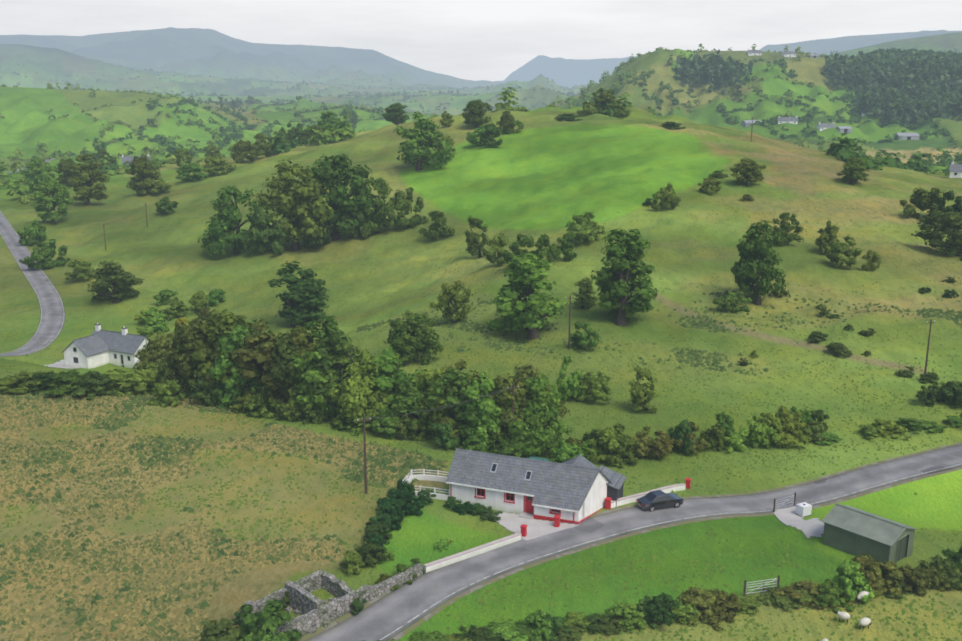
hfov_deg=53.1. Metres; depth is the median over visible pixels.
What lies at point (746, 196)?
bush
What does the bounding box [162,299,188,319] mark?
bush
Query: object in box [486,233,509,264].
bush
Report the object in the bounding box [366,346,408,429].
tree
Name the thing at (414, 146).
tree
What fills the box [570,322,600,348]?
bush
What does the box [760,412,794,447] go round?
bush
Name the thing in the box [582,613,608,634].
bush
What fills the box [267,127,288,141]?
bush
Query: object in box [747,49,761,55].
house
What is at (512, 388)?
utility pole
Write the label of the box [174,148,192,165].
bush
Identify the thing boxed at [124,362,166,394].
bush
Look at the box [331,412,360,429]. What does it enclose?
bush
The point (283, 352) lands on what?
tree
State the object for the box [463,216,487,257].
tree
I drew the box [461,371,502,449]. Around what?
tree
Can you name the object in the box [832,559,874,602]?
bush
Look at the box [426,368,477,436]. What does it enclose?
tree
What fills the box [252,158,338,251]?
tree
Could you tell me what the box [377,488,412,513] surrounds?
bush
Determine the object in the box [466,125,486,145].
bush
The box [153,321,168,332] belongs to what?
bush
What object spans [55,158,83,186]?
tree
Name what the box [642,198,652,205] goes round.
bush
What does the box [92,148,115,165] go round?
bush
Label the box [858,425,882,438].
bush
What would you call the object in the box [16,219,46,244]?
bush
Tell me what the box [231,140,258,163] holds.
bush
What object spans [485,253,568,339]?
tree
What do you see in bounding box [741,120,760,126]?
shed
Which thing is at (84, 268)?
bush
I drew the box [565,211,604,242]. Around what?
bush
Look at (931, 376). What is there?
bush
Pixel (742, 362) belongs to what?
bush
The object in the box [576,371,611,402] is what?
bush
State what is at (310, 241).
bush
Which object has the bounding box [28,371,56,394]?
bush
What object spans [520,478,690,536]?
gate pillars
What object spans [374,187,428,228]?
bush
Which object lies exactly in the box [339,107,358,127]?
bush
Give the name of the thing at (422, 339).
tree
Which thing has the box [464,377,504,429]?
tree
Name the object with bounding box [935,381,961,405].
bush
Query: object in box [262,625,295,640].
bush
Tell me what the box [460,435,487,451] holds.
bush
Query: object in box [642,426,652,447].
bush
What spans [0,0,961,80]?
sky
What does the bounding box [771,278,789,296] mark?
bush
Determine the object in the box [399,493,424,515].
bush
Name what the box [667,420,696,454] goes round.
bush
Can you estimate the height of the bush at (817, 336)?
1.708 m
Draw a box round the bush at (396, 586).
[375,574,402,590]
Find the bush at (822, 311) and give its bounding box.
[818,308,830,316]
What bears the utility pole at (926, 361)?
on the terrain at (544, 171)
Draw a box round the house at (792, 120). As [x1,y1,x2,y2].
[778,116,797,123]
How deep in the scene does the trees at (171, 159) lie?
839.18 m
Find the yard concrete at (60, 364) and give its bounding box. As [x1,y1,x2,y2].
[43,359,80,368]
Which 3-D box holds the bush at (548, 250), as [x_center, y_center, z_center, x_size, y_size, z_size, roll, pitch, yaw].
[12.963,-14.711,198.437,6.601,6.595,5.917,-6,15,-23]
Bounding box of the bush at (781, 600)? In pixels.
[756,586,800,610]
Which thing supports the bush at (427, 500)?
on the terrain at (544, 171)
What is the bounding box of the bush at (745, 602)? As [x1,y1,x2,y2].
[726,596,761,614]
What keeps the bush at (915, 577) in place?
on the terrain at (544, 171)
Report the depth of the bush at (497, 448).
111.11 m
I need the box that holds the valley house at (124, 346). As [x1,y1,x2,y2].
[91,323,148,367]
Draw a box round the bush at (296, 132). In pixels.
[283,122,310,145]
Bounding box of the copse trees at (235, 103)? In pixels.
[17,79,579,113]
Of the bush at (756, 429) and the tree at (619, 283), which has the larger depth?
the tree at (619, 283)
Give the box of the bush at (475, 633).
[454,625,495,640]
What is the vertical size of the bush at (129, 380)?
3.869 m
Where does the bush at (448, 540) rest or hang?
on the terrain at (544, 171)
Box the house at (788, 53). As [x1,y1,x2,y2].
[781,50,795,56]
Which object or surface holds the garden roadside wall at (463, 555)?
on the terrain at (544, 171)
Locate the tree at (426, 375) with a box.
[413,368,456,436]
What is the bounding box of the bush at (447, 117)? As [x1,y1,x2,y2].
[439,111,453,126]
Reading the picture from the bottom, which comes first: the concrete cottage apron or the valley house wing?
the concrete cottage apron
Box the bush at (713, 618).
[697,603,723,630]
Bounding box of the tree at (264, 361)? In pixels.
[225,317,289,408]
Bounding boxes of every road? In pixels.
[0,159,64,355]
[304,444,961,640]
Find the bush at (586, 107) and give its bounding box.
[576,101,597,114]
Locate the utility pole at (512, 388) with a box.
[507,384,518,427]
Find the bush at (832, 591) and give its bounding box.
[814,579,855,612]
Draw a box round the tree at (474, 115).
[462,99,492,126]
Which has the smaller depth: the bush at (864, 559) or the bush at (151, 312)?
the bush at (864, 559)
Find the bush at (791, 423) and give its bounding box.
[775,406,810,447]
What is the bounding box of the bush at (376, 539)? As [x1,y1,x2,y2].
[365,533,388,552]
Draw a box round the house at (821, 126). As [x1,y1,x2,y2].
[816,122,835,130]
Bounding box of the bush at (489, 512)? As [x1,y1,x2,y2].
[480,506,502,520]
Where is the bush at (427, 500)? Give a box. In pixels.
[417,488,435,504]
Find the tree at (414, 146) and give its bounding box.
[394,112,456,170]
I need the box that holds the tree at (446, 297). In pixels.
[428,280,473,323]
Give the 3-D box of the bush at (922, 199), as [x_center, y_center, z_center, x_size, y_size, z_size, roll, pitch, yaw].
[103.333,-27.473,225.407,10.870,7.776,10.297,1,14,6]
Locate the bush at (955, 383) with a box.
[939,380,961,390]
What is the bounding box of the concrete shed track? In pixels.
[772,507,823,536]
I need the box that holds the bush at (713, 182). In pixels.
[697,177,722,194]
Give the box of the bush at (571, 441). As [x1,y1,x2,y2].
[555,436,588,455]
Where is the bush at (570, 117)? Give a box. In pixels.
[554,113,583,121]
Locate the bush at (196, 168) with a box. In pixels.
[175,162,208,181]
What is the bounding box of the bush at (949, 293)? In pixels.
[942,289,959,297]
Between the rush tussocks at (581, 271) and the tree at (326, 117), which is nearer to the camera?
the rush tussocks at (581, 271)
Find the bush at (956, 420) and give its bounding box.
[942,415,961,426]
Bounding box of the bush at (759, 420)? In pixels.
[748,418,775,443]
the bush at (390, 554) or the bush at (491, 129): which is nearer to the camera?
the bush at (390, 554)
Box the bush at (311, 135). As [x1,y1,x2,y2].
[301,126,324,141]
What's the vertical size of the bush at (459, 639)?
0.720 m
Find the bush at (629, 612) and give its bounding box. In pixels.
[597,601,647,632]
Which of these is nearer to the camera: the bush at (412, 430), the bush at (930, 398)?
the bush at (412, 430)
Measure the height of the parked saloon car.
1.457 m
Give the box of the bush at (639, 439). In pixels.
[627,431,654,457]
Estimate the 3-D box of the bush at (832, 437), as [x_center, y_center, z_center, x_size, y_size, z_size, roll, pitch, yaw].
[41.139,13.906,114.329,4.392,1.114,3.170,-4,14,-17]
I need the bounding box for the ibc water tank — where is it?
[795,502,811,516]
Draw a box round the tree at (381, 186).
[346,177,397,232]
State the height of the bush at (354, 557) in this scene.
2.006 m
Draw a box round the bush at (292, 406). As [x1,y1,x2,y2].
[282,397,300,421]
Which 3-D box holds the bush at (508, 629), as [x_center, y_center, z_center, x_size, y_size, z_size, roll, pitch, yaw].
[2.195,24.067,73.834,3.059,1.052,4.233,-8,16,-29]
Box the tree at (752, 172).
[730,157,766,185]
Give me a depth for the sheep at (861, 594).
77.61 m
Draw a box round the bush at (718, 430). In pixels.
[700,423,725,449]
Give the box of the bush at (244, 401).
[229,390,261,414]
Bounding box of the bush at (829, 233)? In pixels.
[814,220,839,253]
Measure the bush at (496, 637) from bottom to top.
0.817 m
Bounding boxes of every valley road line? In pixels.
[0,171,41,353]
[0,211,63,355]
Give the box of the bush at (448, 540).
[446,537,453,544]
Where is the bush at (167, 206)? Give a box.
[155,196,178,213]
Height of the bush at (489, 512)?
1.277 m
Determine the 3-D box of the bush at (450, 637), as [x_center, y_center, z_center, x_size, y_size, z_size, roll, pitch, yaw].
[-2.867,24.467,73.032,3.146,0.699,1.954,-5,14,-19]
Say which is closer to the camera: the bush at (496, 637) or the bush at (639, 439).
the bush at (496, 637)
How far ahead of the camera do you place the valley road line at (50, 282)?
240.18 m
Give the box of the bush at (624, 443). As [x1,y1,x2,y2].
[600,436,638,465]
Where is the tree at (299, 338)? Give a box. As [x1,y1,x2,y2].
[279,325,317,410]
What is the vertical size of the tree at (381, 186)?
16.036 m
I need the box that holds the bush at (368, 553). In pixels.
[354,540,387,564]
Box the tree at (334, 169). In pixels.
[304,153,379,240]
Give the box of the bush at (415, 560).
[407,558,424,573]
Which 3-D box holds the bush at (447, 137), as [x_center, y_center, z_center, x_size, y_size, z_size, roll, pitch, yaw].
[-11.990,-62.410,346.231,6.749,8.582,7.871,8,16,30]
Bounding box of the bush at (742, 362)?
[737,358,748,365]
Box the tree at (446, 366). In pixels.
[424,364,454,403]
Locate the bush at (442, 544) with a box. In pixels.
[434,539,449,551]
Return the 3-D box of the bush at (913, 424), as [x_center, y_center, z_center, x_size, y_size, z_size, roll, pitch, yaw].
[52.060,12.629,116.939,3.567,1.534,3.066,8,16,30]
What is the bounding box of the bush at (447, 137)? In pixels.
[437,135,455,156]
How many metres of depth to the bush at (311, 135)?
482.96 m
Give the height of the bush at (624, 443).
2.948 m
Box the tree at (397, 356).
[371,353,406,394]
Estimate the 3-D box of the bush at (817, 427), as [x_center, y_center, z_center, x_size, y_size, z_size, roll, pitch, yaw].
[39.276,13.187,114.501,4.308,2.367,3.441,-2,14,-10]
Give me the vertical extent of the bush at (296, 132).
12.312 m
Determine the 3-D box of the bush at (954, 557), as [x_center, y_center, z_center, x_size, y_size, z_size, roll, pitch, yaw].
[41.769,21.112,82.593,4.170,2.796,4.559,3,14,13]
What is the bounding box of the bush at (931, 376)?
[919,372,938,384]
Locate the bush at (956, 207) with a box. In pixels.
[937,190,961,214]
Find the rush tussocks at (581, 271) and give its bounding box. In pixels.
[0,171,961,369]
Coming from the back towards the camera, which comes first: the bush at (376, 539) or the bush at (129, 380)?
the bush at (129, 380)
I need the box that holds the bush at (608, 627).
[588,615,627,634]
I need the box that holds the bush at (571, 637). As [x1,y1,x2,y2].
[556,621,582,640]
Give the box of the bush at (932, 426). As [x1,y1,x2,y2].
[918,419,948,432]
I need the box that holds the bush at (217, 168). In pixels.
[203,153,236,175]
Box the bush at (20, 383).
[0,371,44,393]
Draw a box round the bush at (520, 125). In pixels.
[496,115,523,133]
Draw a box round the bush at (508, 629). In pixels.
[486,619,528,640]
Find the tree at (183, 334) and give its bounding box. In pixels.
[166,318,223,391]
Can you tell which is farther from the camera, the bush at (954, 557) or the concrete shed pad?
the concrete shed pad
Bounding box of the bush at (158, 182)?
[135,175,171,193]
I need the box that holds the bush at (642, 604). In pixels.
[634,595,662,627]
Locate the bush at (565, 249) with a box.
[555,233,576,261]
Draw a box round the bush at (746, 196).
[740,194,754,200]
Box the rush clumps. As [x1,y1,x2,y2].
[0,290,961,640]
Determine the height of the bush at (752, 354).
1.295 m
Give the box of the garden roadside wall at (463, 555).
[424,483,685,572]
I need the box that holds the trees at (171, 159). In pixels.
[0,44,960,205]
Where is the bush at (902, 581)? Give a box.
[870,569,914,599]
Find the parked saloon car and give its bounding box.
[636,490,683,511]
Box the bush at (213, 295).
[205,289,225,304]
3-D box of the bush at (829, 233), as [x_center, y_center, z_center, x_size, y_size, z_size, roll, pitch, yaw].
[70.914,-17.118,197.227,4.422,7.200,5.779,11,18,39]
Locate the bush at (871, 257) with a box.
[861,250,881,270]
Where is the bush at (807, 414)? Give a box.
[783,406,813,434]
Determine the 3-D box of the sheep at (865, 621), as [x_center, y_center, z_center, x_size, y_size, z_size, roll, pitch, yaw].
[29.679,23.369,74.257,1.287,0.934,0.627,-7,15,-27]
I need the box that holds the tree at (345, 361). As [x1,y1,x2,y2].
[320,339,361,413]
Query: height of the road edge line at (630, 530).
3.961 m
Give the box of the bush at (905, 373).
[894,366,914,377]
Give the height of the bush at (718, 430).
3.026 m
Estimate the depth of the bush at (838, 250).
185.72 m
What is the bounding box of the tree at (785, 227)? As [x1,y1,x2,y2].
[772,212,803,245]
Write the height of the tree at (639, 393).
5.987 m
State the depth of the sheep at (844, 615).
75.10 m
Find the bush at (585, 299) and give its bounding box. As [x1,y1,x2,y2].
[572,277,598,308]
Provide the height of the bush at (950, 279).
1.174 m
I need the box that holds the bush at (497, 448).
[489,434,515,455]
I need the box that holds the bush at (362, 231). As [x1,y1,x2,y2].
[340,205,375,237]
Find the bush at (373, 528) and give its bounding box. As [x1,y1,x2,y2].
[363,522,392,541]
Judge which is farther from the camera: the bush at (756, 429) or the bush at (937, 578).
the bush at (756, 429)
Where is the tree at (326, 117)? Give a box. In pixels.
[316,110,341,130]
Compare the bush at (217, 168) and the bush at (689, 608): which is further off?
the bush at (217, 168)
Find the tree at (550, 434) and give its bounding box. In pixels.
[503,373,574,455]
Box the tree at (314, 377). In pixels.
[289,342,340,419]
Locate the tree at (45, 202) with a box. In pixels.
[31,178,72,222]
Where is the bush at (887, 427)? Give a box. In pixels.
[866,418,911,438]
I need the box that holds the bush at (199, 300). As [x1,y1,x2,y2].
[188,291,208,309]
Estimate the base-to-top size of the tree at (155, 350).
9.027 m
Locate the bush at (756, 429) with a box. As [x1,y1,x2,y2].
[745,413,779,447]
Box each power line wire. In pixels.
[365,387,506,418]
[370,387,513,417]
[372,386,512,417]
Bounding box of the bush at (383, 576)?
[377,573,387,583]
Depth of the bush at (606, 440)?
111.23 m
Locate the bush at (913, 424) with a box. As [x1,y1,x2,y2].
[894,417,922,431]
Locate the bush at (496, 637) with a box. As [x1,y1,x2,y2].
[479,622,509,640]
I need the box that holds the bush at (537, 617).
[518,609,551,640]
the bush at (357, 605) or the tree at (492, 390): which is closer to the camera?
the bush at (357, 605)
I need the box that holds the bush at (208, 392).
[189,377,221,405]
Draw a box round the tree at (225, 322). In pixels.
[175,309,278,400]
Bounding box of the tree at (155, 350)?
[132,331,180,386]
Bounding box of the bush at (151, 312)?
[138,307,167,324]
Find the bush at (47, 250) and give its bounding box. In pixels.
[19,239,71,269]
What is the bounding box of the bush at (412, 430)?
[394,412,428,441]
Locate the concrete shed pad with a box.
[793,518,823,537]
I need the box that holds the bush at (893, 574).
[857,560,907,597]
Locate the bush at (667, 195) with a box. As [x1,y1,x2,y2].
[651,182,681,209]
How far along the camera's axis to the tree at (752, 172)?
251.37 m
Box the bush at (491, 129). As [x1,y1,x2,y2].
[479,123,502,147]
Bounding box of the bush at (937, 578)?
[911,560,950,591]
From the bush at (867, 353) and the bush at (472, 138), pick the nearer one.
the bush at (867, 353)
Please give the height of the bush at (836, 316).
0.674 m
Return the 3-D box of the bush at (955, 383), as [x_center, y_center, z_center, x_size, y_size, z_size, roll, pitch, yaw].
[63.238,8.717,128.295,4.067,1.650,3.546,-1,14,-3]
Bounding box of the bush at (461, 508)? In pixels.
[453,499,472,514]
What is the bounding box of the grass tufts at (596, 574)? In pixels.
[0,298,961,640]
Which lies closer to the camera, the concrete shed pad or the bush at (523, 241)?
the concrete shed pad
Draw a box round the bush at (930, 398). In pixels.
[915,384,943,405]
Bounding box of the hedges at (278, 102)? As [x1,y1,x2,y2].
[0,48,958,113]
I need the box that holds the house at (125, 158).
[121,154,149,164]
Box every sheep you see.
[835,611,849,623]
[856,591,868,603]
[859,617,871,630]
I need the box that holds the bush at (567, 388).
[551,356,585,400]
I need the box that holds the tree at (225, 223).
[198,185,265,256]
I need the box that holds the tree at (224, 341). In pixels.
[208,322,270,409]
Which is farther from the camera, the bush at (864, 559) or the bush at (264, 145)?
the bush at (264, 145)
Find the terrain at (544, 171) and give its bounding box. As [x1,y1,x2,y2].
[0,27,961,640]
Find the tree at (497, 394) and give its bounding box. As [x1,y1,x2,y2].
[486,382,519,444]
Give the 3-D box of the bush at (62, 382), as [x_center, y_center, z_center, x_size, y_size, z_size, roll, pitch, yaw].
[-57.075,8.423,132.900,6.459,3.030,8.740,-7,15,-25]
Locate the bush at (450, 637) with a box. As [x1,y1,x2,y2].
[434,633,459,640]
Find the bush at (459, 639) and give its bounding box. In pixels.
[454,634,472,640]
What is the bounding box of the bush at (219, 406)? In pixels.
[213,384,244,408]
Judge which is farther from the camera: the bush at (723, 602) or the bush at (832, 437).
the bush at (832, 437)
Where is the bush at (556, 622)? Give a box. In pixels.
[537,613,571,640]
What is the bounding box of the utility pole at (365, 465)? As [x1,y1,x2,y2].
[357,416,370,493]
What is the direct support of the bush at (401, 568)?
on the terrain at (544, 171)
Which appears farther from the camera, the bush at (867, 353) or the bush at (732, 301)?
the bush at (732, 301)
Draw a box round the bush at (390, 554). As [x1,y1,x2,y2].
[382,549,394,560]
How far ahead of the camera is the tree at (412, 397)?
117.44 m
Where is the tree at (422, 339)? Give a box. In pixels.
[383,310,443,364]
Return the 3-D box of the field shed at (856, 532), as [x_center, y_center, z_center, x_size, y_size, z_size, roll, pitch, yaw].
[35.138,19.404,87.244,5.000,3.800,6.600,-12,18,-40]
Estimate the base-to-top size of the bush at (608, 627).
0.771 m
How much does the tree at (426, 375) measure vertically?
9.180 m
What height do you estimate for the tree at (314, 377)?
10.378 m
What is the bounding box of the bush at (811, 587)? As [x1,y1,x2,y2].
[771,579,831,608]
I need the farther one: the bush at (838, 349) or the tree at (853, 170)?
the tree at (853, 170)
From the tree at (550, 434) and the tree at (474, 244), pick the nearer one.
the tree at (550, 434)
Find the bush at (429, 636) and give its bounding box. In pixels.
[409,630,449,640]
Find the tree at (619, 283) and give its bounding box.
[591,228,658,326]
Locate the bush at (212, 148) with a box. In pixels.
[203,142,221,156]
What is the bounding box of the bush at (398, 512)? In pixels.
[390,506,404,529]
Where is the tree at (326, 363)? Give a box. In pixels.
[307,329,356,417]
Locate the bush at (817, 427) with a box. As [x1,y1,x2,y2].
[802,419,827,441]
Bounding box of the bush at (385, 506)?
[378,499,404,514]
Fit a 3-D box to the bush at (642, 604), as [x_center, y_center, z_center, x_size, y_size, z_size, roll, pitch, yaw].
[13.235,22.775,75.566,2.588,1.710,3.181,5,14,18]
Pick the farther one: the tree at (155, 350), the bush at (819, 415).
the tree at (155, 350)
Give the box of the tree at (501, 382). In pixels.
[485,372,569,442]
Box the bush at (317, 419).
[294,404,327,423]
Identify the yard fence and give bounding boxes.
[403,469,448,499]
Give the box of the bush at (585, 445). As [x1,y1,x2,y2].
[581,441,597,458]
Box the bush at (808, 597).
[788,587,820,608]
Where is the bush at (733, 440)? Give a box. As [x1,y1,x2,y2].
[721,425,748,452]
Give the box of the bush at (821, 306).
[816,304,826,308]
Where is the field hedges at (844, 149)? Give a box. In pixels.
[29,55,961,186]
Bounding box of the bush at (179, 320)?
[175,317,188,326]
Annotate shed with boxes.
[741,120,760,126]
[773,492,795,511]
[809,54,819,57]
[821,503,917,562]
[836,126,851,132]
[893,133,919,140]
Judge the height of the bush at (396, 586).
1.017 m
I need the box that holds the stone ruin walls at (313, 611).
[240,563,422,638]
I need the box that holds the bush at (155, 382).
[147,377,165,394]
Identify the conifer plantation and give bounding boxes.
[675,48,961,125]
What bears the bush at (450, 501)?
on the terrain at (544, 171)
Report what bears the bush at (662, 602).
on the terrain at (544, 171)
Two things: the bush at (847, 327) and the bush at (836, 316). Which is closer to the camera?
the bush at (847, 327)
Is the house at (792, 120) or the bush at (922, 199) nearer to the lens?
the bush at (922, 199)
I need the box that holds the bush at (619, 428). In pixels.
[606,423,630,437]
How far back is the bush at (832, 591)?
77.70 m
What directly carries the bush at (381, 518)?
on the terrain at (544, 171)
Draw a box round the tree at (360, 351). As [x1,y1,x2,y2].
[354,347,369,367]
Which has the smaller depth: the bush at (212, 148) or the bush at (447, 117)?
the bush at (447, 117)
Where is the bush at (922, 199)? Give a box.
[899,187,945,218]
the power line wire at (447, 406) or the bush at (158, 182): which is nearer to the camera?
the power line wire at (447, 406)
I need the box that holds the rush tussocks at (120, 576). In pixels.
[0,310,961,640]
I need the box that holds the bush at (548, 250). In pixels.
[531,233,559,263]
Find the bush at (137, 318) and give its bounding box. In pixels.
[134,310,152,323]
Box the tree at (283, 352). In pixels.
[259,329,319,419]
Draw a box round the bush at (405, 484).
[395,478,415,498]
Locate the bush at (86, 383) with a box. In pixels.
[68,371,117,400]
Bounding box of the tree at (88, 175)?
[68,154,109,205]
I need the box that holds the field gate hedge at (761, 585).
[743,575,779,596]
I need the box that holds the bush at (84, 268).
[64,259,98,280]
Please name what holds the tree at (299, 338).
on the terrain at (544, 171)
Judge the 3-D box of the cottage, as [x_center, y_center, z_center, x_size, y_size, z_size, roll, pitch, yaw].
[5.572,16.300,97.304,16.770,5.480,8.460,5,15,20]
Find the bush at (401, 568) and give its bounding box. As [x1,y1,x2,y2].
[396,564,418,584]
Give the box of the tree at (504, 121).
[498,110,514,134]
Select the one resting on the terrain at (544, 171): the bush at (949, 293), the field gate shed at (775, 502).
the bush at (949, 293)
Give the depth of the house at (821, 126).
773.41 m
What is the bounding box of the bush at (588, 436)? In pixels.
[581,429,608,455]
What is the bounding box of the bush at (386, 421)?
[370,409,409,439]
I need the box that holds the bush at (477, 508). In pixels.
[469,503,486,515]
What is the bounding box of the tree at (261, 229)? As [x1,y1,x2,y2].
[245,205,286,254]
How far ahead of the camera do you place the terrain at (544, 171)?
207.01 m
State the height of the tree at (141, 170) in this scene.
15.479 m
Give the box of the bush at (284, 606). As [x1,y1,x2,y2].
[279,599,287,610]
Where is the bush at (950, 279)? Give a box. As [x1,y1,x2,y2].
[942,276,956,282]
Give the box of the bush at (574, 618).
[562,611,597,638]
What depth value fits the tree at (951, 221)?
193.56 m
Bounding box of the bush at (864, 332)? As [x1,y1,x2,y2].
[859,328,875,335]
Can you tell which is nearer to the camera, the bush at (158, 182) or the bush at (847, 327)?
the bush at (847, 327)
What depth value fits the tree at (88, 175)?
364.33 m
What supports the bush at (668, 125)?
on the terrain at (544, 171)
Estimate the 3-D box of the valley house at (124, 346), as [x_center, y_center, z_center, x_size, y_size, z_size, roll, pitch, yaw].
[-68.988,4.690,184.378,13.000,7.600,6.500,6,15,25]
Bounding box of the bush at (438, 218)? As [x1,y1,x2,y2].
[418,210,454,237]
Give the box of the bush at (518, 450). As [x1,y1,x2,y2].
[498,429,541,456]
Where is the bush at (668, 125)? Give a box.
[659,122,685,128]
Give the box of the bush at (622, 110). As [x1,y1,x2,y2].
[612,104,630,116]
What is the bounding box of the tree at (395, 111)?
[383,102,410,124]
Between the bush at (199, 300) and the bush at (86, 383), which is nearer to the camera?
the bush at (86, 383)
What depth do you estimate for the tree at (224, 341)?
128.78 m
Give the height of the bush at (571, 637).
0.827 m
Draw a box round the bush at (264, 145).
[253,132,272,156]
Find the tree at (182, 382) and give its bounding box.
[155,355,193,395]
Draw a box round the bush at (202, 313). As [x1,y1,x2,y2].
[195,307,215,319]
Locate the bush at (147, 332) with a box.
[136,324,154,336]
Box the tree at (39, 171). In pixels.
[19,156,57,191]
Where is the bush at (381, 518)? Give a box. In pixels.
[365,510,401,532]
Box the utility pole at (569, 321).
[566,295,571,348]
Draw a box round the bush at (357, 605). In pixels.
[349,597,366,614]
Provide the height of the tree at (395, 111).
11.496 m
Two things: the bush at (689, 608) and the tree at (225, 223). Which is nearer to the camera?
the bush at (689, 608)
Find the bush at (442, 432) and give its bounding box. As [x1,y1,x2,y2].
[432,422,460,450]
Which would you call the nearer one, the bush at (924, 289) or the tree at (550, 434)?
the tree at (550, 434)
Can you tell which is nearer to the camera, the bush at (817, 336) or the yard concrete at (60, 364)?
the bush at (817, 336)
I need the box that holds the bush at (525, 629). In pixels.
[513,622,543,640]
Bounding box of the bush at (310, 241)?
[298,213,332,247]
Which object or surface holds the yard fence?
on the terrain at (544, 171)
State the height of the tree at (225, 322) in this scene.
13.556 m
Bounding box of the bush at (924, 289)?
[918,287,931,292]
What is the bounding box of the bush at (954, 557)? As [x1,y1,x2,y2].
[941,548,961,583]
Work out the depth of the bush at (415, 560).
83.42 m
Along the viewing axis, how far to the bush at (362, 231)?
265.47 m
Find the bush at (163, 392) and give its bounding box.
[147,379,184,406]
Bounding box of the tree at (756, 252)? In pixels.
[731,219,786,304]
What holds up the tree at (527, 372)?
on the terrain at (544, 171)
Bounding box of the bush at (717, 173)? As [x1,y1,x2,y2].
[708,170,727,177]
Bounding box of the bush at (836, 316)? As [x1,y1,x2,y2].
[826,314,843,318]
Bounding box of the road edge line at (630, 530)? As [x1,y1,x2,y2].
[380,464,959,639]
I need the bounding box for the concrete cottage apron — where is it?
[491,511,578,539]
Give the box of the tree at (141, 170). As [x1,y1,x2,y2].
[125,155,160,193]
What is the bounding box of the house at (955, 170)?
[949,161,961,177]
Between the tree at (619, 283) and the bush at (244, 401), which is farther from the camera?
the tree at (619, 283)
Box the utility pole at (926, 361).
[924,319,934,379]
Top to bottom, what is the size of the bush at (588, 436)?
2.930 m
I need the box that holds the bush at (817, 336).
[808,331,827,342]
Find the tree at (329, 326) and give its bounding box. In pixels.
[294,315,357,417]
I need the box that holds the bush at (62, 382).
[44,369,92,396]
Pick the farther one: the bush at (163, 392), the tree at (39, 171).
the tree at (39, 171)
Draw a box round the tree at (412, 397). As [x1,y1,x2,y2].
[391,369,433,433]
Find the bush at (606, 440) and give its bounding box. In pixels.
[586,428,626,463]
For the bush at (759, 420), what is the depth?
113.18 m
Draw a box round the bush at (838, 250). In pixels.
[824,234,862,266]
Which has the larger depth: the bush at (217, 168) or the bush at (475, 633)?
the bush at (217, 168)
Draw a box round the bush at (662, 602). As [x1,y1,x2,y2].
[639,593,681,625]
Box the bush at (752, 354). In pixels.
[750,350,757,358]
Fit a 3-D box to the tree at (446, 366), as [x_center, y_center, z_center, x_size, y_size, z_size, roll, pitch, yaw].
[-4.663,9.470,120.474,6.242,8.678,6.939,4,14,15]
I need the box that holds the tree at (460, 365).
[423,359,480,441]
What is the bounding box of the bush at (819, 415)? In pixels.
[805,409,829,430]
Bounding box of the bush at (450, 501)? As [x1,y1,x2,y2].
[443,496,457,509]
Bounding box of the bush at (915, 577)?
[897,564,932,596]
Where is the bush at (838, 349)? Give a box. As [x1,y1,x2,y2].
[825,342,852,356]
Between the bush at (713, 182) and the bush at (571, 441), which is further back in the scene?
the bush at (713, 182)
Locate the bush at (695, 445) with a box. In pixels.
[674,421,707,453]
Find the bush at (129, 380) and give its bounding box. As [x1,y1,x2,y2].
[94,368,152,396]
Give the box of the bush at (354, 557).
[339,551,365,573]
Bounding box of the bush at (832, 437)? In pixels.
[813,430,842,444]
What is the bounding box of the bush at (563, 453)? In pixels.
[548,442,587,462]
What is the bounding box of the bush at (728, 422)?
[711,412,734,436]
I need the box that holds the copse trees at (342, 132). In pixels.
[0,50,948,196]
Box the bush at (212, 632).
[199,618,240,640]
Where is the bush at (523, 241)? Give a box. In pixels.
[502,233,534,262]
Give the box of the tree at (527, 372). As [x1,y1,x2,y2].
[497,362,558,438]
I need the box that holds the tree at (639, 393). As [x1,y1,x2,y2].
[628,365,658,411]
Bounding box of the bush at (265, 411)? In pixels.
[246,393,280,418]
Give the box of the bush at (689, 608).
[670,598,700,623]
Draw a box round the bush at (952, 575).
[928,554,961,590]
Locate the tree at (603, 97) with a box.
[591,88,620,111]
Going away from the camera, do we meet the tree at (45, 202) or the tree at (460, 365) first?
the tree at (460, 365)
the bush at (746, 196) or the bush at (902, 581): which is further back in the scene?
the bush at (746, 196)
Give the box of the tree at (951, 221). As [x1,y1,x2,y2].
[911,211,961,256]
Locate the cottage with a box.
[446,448,626,523]
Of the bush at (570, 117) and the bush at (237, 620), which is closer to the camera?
the bush at (237, 620)
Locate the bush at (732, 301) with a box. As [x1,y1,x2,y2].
[712,291,751,311]
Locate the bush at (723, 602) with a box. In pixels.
[702,588,742,623]
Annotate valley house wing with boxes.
[62,333,108,368]
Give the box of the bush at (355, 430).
[345,412,371,436]
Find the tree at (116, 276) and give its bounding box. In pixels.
[87,260,144,303]
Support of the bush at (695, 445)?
on the terrain at (544, 171)
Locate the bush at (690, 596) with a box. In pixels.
[677,587,715,625]
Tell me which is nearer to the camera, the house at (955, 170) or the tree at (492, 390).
the tree at (492, 390)
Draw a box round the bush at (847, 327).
[843,324,854,330]
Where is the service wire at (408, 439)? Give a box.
[366,419,451,452]
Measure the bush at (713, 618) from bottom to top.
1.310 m
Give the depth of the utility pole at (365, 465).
99.33 m
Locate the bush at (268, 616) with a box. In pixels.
[237,597,301,640]
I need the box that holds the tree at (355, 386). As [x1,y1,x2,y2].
[325,352,399,423]
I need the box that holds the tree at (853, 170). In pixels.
[837,156,868,184]
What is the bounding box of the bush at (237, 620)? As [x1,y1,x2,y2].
[233,610,259,625]
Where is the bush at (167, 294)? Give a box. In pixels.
[153,289,178,304]
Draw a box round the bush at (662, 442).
[650,430,673,458]
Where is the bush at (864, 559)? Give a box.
[851,553,890,593]
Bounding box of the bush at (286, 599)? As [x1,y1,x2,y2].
[283,588,309,603]
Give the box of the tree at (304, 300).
[267,260,329,326]

